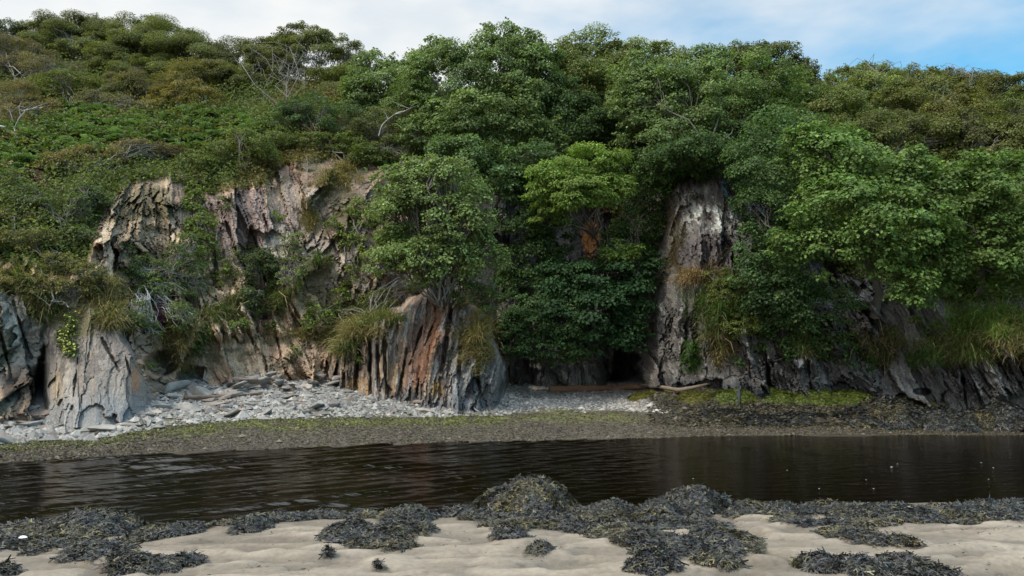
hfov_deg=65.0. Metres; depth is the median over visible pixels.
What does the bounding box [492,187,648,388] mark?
cliff
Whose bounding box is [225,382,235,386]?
stone
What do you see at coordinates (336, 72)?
thorn bush
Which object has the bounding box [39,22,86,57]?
thorn bush
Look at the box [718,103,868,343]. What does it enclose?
tree
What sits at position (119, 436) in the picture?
algae litter
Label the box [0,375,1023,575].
ground
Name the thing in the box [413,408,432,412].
stone
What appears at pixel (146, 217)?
cliff
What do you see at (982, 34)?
sky
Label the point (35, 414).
stone
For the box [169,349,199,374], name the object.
grass tuft
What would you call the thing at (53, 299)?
dead branch
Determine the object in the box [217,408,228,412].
stone
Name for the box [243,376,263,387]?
stone
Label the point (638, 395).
seaweed clump
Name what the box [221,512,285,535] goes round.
seaweed clump
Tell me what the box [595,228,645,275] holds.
shrub
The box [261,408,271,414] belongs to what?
stone
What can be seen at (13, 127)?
dead branch
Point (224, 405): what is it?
stone
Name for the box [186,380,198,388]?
stone
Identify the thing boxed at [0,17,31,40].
thorn bush
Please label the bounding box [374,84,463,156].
shrub
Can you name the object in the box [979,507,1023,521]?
seaweed clump
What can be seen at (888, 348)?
grass tuft
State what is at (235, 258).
seedling
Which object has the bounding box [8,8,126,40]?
thorn bush
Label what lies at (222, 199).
seedling
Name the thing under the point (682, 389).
driftwood log
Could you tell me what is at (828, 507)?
seaweed clump
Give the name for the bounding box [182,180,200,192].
seedling
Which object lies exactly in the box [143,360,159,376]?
seedling
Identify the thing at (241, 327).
seedling
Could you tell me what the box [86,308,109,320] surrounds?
seedling
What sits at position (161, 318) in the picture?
shrub
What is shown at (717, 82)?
tree
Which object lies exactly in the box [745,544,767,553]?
seaweed clump
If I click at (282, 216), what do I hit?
seedling
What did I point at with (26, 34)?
thorn bush
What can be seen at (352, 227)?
seedling
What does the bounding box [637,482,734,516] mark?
seaweed clump
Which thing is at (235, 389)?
stone
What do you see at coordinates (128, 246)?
seedling
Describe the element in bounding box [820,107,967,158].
shrub
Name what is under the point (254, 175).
undergrowth
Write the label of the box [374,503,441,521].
seaweed clump
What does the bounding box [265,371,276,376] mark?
stone
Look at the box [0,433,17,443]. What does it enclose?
stone
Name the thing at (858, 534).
seaweed clump
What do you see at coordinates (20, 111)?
dead branch
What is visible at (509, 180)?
tree
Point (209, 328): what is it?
seedling
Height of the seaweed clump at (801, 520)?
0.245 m
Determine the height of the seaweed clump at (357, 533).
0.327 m
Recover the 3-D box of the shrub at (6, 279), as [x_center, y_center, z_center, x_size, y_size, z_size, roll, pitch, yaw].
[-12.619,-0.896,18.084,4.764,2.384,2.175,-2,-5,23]
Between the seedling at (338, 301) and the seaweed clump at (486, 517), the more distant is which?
the seedling at (338, 301)
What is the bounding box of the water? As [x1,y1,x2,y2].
[0,435,1023,533]
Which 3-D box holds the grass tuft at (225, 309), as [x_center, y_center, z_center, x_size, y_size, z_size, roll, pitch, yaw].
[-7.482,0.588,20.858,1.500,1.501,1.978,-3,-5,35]
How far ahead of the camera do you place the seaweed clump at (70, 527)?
7.98 m
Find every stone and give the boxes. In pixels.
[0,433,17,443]
[3,421,17,424]
[17,420,44,426]
[28,405,40,409]
[29,409,48,418]
[46,424,54,431]
[87,424,116,430]
[115,422,138,426]
[150,403,172,408]
[152,409,161,413]
[164,380,190,392]
[167,393,183,397]
[178,402,204,411]
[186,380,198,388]
[189,386,213,394]
[201,397,215,401]
[203,368,208,381]
[203,401,226,405]
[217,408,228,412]
[219,391,242,397]
[220,404,228,407]
[223,410,241,416]
[224,388,245,391]
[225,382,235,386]
[231,377,258,383]
[231,381,247,387]
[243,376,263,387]
[244,374,260,377]
[259,377,270,385]
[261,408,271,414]
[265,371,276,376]
[271,375,281,380]
[275,379,283,383]
[283,394,298,397]
[286,406,294,410]
[299,384,311,388]
[308,379,318,385]
[308,402,324,408]
[315,374,325,379]
[317,405,328,409]
[327,380,339,384]
[328,399,339,407]
[332,375,339,379]
[409,400,423,403]
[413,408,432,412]
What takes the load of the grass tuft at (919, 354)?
on the cliff at (709, 219)
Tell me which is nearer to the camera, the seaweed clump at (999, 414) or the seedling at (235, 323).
the seaweed clump at (999, 414)
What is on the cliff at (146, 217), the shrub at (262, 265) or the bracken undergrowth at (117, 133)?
the shrub at (262, 265)
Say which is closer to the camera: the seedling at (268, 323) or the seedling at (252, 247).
the seedling at (268, 323)
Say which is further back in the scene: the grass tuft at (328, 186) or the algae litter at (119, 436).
the grass tuft at (328, 186)
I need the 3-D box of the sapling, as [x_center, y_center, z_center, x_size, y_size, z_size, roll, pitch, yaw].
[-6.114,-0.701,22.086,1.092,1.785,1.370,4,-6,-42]
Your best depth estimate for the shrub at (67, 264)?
18.47 m
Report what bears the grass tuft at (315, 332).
on the cliff at (146, 217)
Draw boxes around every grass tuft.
[0,251,52,297]
[2,267,84,326]
[59,264,132,307]
[67,280,160,341]
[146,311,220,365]
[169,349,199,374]
[199,287,253,332]
[251,271,322,316]
[283,316,371,348]
[290,187,325,236]
[303,243,334,269]
[305,154,352,205]
[307,325,361,364]
[314,156,375,191]
[327,294,398,347]
[343,293,415,333]
[434,280,505,382]
[445,287,478,311]
[657,248,746,297]
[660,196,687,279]
[670,273,769,346]
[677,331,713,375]
[689,315,743,379]
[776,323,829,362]
[846,316,924,367]
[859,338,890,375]
[888,315,1007,375]
[897,332,954,378]
[915,285,1023,370]
[970,307,1023,367]
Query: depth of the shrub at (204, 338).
20.37 m
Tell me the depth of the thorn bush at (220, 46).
33.73 m
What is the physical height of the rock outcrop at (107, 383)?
3.604 m
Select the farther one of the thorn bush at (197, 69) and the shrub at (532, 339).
the thorn bush at (197, 69)
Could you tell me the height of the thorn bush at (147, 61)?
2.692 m
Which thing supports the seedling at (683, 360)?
on the cliff at (709, 219)
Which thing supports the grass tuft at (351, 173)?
on the cliff at (146, 217)
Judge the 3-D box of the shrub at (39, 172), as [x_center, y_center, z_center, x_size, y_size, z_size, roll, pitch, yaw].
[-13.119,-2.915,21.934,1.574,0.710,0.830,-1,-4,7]
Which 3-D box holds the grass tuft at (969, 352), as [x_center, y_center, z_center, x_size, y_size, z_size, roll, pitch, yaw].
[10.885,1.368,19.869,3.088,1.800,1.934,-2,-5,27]
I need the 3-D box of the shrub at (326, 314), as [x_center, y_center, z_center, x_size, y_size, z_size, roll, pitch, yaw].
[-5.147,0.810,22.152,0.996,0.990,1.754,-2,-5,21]
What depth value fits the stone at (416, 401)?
19.69 m
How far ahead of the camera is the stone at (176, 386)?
19.04 m
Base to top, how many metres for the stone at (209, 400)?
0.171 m
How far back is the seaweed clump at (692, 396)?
20.44 m
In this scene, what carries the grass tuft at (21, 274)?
on the cliff at (146, 217)
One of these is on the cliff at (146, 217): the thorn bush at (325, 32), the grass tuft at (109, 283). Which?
the grass tuft at (109, 283)
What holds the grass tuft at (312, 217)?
on the cliff at (146, 217)
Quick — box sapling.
[274,232,312,293]
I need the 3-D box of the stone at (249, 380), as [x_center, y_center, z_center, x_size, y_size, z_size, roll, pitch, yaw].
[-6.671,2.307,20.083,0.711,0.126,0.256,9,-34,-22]
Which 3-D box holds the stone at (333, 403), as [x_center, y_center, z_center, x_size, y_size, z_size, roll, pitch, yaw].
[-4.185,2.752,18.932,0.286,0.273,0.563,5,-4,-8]
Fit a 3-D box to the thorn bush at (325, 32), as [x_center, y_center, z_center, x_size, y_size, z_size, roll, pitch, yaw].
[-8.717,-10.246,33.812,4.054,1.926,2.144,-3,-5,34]
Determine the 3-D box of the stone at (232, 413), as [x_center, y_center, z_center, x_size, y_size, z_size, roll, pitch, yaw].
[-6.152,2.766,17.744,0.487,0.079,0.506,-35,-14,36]
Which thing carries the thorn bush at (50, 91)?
on the hill
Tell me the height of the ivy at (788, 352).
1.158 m
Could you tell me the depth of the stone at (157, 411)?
17.09 m
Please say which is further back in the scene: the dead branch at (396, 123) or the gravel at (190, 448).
the dead branch at (396, 123)
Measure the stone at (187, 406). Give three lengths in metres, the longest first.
0.701 x 0.378 x 0.231 m
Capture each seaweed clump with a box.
[0,506,148,555]
[0,554,27,575]
[48,536,142,562]
[90,549,211,575]
[120,518,211,542]
[211,506,380,526]
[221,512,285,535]
[313,515,441,552]
[318,544,336,559]
[371,558,389,568]
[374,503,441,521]
[432,502,606,531]
[468,472,580,516]
[487,523,536,540]
[522,539,556,556]
[556,510,737,546]
[588,496,641,518]
[620,544,753,575]
[626,389,655,401]
[626,525,767,557]
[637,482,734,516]
[675,390,713,404]
[691,407,826,426]
[708,386,872,406]
[718,498,818,519]
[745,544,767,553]
[761,512,823,527]
[788,546,967,575]
[801,498,880,517]
[807,512,897,528]
[809,523,927,548]
[831,394,925,431]
[848,500,995,525]
[915,404,985,432]
[955,494,1023,510]
[961,398,1023,433]
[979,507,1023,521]
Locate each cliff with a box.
[0,153,491,423]
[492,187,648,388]
[649,174,1023,409]
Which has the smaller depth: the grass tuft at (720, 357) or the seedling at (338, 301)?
the grass tuft at (720, 357)
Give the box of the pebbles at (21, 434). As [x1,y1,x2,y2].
[0,377,516,443]
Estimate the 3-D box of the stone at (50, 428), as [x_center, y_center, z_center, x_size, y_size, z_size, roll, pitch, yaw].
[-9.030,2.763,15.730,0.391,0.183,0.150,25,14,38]
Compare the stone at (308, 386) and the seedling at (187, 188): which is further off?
the seedling at (187, 188)
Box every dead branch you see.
[0,113,22,136]
[7,102,46,120]
[30,288,67,306]
[303,145,310,187]
[378,100,429,152]
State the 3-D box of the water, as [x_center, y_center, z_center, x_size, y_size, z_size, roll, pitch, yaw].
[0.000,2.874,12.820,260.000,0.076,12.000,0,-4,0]
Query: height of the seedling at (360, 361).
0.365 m
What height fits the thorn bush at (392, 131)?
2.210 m
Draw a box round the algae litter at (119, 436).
[0,409,499,450]
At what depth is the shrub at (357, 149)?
26.04 m
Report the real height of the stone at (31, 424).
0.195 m
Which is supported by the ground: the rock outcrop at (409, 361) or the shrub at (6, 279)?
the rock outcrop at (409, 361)
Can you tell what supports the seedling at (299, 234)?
on the cliff at (146, 217)
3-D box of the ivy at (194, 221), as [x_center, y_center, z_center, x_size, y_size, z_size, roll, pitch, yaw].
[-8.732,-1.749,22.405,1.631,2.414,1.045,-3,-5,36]
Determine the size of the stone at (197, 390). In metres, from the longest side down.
0.674 x 0.390 x 0.292 m
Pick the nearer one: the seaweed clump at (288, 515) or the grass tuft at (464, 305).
the seaweed clump at (288, 515)
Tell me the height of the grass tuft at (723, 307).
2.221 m
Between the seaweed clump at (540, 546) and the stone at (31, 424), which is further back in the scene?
the stone at (31, 424)
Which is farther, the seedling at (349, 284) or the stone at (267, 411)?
the seedling at (349, 284)
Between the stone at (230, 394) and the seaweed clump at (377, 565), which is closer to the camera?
the seaweed clump at (377, 565)
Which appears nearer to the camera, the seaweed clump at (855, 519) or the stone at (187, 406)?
the seaweed clump at (855, 519)
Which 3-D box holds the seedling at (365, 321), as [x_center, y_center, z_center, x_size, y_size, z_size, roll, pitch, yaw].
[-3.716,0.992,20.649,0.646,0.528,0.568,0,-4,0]
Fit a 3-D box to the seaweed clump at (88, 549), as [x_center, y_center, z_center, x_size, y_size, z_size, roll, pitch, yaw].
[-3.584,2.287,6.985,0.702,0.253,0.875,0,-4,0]
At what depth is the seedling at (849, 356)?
20.31 m
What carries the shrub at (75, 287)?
on the rock outcrop at (107, 383)
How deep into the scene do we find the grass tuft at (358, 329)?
20.56 m
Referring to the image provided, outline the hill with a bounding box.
[0,42,1023,301]
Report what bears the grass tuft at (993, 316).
on the cliff at (709, 219)
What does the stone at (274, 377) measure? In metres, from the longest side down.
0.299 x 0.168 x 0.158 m
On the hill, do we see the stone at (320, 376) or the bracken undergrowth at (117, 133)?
the bracken undergrowth at (117, 133)
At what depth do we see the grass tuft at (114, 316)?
17.86 m
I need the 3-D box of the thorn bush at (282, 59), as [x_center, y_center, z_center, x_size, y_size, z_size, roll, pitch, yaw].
[-9.446,-7.764,31.372,5.267,5.849,6.654,-1,-4,11]
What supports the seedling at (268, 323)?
on the cliff at (146, 217)
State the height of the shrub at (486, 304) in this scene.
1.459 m
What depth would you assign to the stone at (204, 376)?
20.36 m
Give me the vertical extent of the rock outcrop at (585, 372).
1.565 m
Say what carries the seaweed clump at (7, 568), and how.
on the ground
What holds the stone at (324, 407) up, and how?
on the ground
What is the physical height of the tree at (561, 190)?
3.596 m
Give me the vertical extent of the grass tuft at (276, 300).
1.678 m
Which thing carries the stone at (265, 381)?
on the stone
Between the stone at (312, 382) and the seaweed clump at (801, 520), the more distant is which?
the stone at (312, 382)
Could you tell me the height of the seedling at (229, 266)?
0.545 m
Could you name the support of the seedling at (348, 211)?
attached to the cliff at (146, 217)
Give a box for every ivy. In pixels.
[181,186,221,262]
[330,195,383,287]
[492,183,578,309]
[593,142,726,278]
[634,130,767,199]
[751,324,862,366]
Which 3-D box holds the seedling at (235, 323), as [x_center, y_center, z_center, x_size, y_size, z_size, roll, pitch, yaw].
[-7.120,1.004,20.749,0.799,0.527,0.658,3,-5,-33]
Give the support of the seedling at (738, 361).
attached to the cliff at (709, 219)
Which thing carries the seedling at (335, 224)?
on the cliff at (146, 217)
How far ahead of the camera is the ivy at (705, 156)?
22.47 m
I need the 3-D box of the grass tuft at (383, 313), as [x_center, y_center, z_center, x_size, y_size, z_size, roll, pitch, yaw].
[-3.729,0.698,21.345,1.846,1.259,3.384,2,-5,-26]
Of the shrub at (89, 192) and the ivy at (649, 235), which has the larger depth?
the ivy at (649, 235)
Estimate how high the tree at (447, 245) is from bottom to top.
4.123 m
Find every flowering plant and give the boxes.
[54,311,83,362]
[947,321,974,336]
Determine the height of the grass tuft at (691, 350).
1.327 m
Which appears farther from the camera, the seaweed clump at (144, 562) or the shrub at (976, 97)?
the shrub at (976, 97)
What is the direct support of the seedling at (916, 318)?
attached to the cliff at (709, 219)
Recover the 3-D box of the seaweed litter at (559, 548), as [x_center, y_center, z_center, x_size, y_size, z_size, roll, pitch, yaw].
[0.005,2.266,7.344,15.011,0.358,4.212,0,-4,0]
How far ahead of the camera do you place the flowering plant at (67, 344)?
17.35 m
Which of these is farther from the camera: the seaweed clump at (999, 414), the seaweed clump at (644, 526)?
the seaweed clump at (999, 414)
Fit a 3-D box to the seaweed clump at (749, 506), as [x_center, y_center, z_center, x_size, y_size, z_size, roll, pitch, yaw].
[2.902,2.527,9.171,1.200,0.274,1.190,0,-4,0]
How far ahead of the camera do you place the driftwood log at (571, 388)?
24.03 m
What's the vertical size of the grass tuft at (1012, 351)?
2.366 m
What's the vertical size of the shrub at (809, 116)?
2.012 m
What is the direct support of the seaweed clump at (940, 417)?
on the ground
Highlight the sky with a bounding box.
[0,0,1023,92]
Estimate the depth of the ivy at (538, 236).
24.05 m
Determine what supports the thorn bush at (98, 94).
on the hill
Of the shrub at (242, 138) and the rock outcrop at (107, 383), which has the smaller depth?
the rock outcrop at (107, 383)
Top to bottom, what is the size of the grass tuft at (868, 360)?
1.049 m
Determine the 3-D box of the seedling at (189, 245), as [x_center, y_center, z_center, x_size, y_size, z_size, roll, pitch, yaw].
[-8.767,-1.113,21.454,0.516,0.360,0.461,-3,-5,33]
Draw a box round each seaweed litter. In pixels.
[14,521,1023,575]
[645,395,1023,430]
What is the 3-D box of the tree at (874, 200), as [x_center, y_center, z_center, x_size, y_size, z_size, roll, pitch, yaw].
[8.575,-1.780,19.718,4.537,5.011,3.323,-3,-5,31]
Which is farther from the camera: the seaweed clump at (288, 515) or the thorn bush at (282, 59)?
the thorn bush at (282, 59)
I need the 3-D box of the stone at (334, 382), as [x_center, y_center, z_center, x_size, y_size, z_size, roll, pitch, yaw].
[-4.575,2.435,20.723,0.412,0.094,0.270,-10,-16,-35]
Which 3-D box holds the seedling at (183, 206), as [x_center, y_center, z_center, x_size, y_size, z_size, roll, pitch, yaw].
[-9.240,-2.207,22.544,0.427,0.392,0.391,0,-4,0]
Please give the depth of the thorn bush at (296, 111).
27.03 m
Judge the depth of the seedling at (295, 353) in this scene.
21.11 m
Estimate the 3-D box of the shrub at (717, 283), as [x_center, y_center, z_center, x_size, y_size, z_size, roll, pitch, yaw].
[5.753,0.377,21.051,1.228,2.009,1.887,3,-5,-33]
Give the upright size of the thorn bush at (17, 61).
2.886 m
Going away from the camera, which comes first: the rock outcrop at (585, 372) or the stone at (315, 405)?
the stone at (315, 405)
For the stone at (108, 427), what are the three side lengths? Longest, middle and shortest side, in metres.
0.670 x 0.553 x 0.167 m
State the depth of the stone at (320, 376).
20.83 m
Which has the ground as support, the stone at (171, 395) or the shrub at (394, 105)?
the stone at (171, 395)
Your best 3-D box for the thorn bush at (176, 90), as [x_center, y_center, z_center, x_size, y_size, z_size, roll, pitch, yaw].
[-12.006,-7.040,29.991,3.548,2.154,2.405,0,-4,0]
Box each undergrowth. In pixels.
[0,31,1023,302]
[0,101,280,178]
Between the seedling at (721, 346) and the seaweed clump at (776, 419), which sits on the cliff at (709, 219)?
the seedling at (721, 346)
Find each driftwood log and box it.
[183,391,261,399]
[549,384,645,392]
[638,383,710,394]
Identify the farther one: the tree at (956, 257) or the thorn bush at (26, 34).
the thorn bush at (26, 34)
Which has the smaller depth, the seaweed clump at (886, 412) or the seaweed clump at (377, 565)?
the seaweed clump at (377, 565)
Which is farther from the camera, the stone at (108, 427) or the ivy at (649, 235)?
the ivy at (649, 235)
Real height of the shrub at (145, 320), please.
2.970 m
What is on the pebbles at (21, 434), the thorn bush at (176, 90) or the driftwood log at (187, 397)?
the driftwood log at (187, 397)
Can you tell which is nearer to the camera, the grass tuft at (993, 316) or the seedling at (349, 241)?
the grass tuft at (993, 316)
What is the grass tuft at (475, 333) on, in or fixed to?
on the rock outcrop at (409, 361)
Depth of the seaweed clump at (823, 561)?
5.83 m
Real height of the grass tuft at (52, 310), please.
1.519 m
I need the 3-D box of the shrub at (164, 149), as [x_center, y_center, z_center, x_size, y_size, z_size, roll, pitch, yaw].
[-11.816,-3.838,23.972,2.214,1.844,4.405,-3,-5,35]
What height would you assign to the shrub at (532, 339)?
2.267 m
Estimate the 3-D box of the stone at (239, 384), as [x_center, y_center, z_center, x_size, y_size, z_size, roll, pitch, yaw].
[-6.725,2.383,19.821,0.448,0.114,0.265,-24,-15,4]
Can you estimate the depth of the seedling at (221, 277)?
21.95 m
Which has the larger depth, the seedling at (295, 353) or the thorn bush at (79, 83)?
the thorn bush at (79, 83)
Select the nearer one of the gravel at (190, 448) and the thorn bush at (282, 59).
the gravel at (190, 448)
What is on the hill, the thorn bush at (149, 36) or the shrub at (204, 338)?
the thorn bush at (149, 36)
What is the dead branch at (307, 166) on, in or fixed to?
on the cliff at (146, 217)
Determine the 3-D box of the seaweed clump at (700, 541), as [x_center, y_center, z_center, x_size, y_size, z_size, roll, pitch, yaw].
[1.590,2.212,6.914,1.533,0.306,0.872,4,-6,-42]
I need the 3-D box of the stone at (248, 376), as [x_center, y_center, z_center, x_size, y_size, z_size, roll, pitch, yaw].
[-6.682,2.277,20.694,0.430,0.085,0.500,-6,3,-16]
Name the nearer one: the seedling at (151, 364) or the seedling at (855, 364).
the seedling at (151, 364)
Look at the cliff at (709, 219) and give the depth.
20.98 m
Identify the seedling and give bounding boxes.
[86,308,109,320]
[112,242,136,254]
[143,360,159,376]
[171,239,194,248]
[180,202,189,211]
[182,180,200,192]
[194,325,212,335]
[213,266,233,286]
[215,196,237,211]
[218,271,229,282]
[220,317,249,334]
[221,261,237,277]
[225,249,240,262]
[238,317,247,328]
[243,245,257,256]
[262,320,288,336]
[270,210,286,222]
[285,346,302,367]
[286,231,304,247]
[323,215,344,237]
[330,287,351,306]
[338,207,359,219]
[338,280,352,295]
[339,233,360,249]
[343,223,357,239]
[353,355,369,365]
[354,317,373,332]
[677,353,695,369]
[710,343,726,350]
[729,355,745,368]
[838,356,857,366]
[844,353,854,364]
[905,314,922,327]
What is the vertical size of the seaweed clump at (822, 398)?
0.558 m
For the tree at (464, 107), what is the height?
6.495 m
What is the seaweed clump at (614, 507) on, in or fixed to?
on the ground
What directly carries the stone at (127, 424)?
on the ground
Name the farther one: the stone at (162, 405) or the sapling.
the sapling
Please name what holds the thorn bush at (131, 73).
on the hill
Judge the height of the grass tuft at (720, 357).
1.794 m
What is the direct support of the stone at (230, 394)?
on the ground
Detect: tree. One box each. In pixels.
[335,47,437,118]
[360,151,513,310]
[390,16,573,192]
[423,131,565,219]
[519,140,638,276]
[532,249,668,361]
[536,71,662,188]
[547,21,695,126]
[603,39,829,178]
[692,39,823,102]
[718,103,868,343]
[764,119,966,318]
[887,148,1023,297]
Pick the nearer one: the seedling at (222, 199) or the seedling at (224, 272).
the seedling at (224, 272)
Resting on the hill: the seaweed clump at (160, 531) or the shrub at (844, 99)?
the shrub at (844, 99)
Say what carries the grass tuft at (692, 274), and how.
on the cliff at (709, 219)
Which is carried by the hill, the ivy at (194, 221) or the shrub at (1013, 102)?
the shrub at (1013, 102)
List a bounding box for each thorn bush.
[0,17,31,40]
[0,30,81,81]
[0,78,66,124]
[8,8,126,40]
[10,29,62,63]
[20,68,145,103]
[20,78,72,99]
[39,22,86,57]
[69,31,108,55]
[69,87,151,116]
[80,40,172,78]
[83,10,234,72]
[101,67,168,103]
[141,70,236,113]
[148,54,238,101]
[193,35,289,99]
[235,30,353,131]
[258,20,343,66]
[260,89,364,144]
[296,32,371,99]
[341,106,446,162]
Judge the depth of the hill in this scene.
24.53 m
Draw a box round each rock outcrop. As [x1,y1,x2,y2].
[41,302,151,427]
[327,288,509,413]
[528,352,612,387]
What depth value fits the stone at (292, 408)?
18.46 m
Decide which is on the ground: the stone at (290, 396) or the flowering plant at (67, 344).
the stone at (290, 396)
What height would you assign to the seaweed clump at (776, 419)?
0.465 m
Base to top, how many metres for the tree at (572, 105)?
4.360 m
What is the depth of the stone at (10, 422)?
15.80 m
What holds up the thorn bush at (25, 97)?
on the hill
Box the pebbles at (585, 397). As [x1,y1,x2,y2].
[493,382,670,412]
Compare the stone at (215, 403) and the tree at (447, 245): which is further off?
the tree at (447, 245)
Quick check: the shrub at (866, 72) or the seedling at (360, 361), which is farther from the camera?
the shrub at (866, 72)
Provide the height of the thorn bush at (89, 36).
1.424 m
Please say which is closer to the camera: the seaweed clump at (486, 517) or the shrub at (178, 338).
the seaweed clump at (486, 517)
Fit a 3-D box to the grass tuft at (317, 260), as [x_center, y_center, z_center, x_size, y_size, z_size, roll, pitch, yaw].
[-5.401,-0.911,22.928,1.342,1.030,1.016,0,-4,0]
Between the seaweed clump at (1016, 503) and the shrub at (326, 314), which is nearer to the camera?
the seaweed clump at (1016, 503)
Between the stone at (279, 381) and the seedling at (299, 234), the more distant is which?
the seedling at (299, 234)
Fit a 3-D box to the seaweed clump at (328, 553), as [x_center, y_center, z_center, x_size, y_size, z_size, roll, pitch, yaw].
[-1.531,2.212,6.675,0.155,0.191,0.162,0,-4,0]
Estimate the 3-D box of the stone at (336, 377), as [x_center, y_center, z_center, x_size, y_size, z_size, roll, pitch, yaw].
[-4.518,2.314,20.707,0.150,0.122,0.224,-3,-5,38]
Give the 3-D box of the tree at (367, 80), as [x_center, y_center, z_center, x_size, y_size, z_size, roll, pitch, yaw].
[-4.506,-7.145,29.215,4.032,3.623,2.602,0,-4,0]
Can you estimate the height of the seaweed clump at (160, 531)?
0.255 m
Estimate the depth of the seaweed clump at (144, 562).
6.47 m
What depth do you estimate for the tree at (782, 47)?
29.65 m
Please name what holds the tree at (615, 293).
on the cliff at (618, 364)
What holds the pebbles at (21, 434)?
on the ground
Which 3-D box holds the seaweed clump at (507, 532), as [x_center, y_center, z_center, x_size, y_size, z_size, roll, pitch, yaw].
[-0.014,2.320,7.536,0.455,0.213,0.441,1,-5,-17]
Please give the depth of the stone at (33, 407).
17.19 m
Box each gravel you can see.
[0,410,1023,462]
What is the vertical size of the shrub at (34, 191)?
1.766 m
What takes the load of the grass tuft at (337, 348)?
on the rock outcrop at (409, 361)
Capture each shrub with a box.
[0,169,62,216]
[0,208,87,277]
[0,228,14,288]
[20,169,57,187]
[24,261,108,303]
[29,180,115,256]
[31,136,190,174]
[120,231,214,342]
[152,303,170,324]
[162,123,301,173]
[186,321,216,356]
[225,246,283,319]
[286,130,396,169]
[297,302,346,334]
[330,277,424,321]
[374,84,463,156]
[447,269,502,318]
[496,292,599,368]
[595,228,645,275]
[701,266,761,339]
[770,106,853,156]
[776,72,881,122]
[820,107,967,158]
[823,54,923,116]
[872,61,968,120]
[915,63,1023,122]
[918,106,1023,171]
[982,71,1023,127]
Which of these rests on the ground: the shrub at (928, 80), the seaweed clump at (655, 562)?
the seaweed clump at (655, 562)
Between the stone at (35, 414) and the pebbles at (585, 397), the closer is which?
the stone at (35, 414)
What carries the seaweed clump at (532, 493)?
on the ground
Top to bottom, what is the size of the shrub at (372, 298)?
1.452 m
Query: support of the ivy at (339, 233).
attached to the cliff at (146, 217)

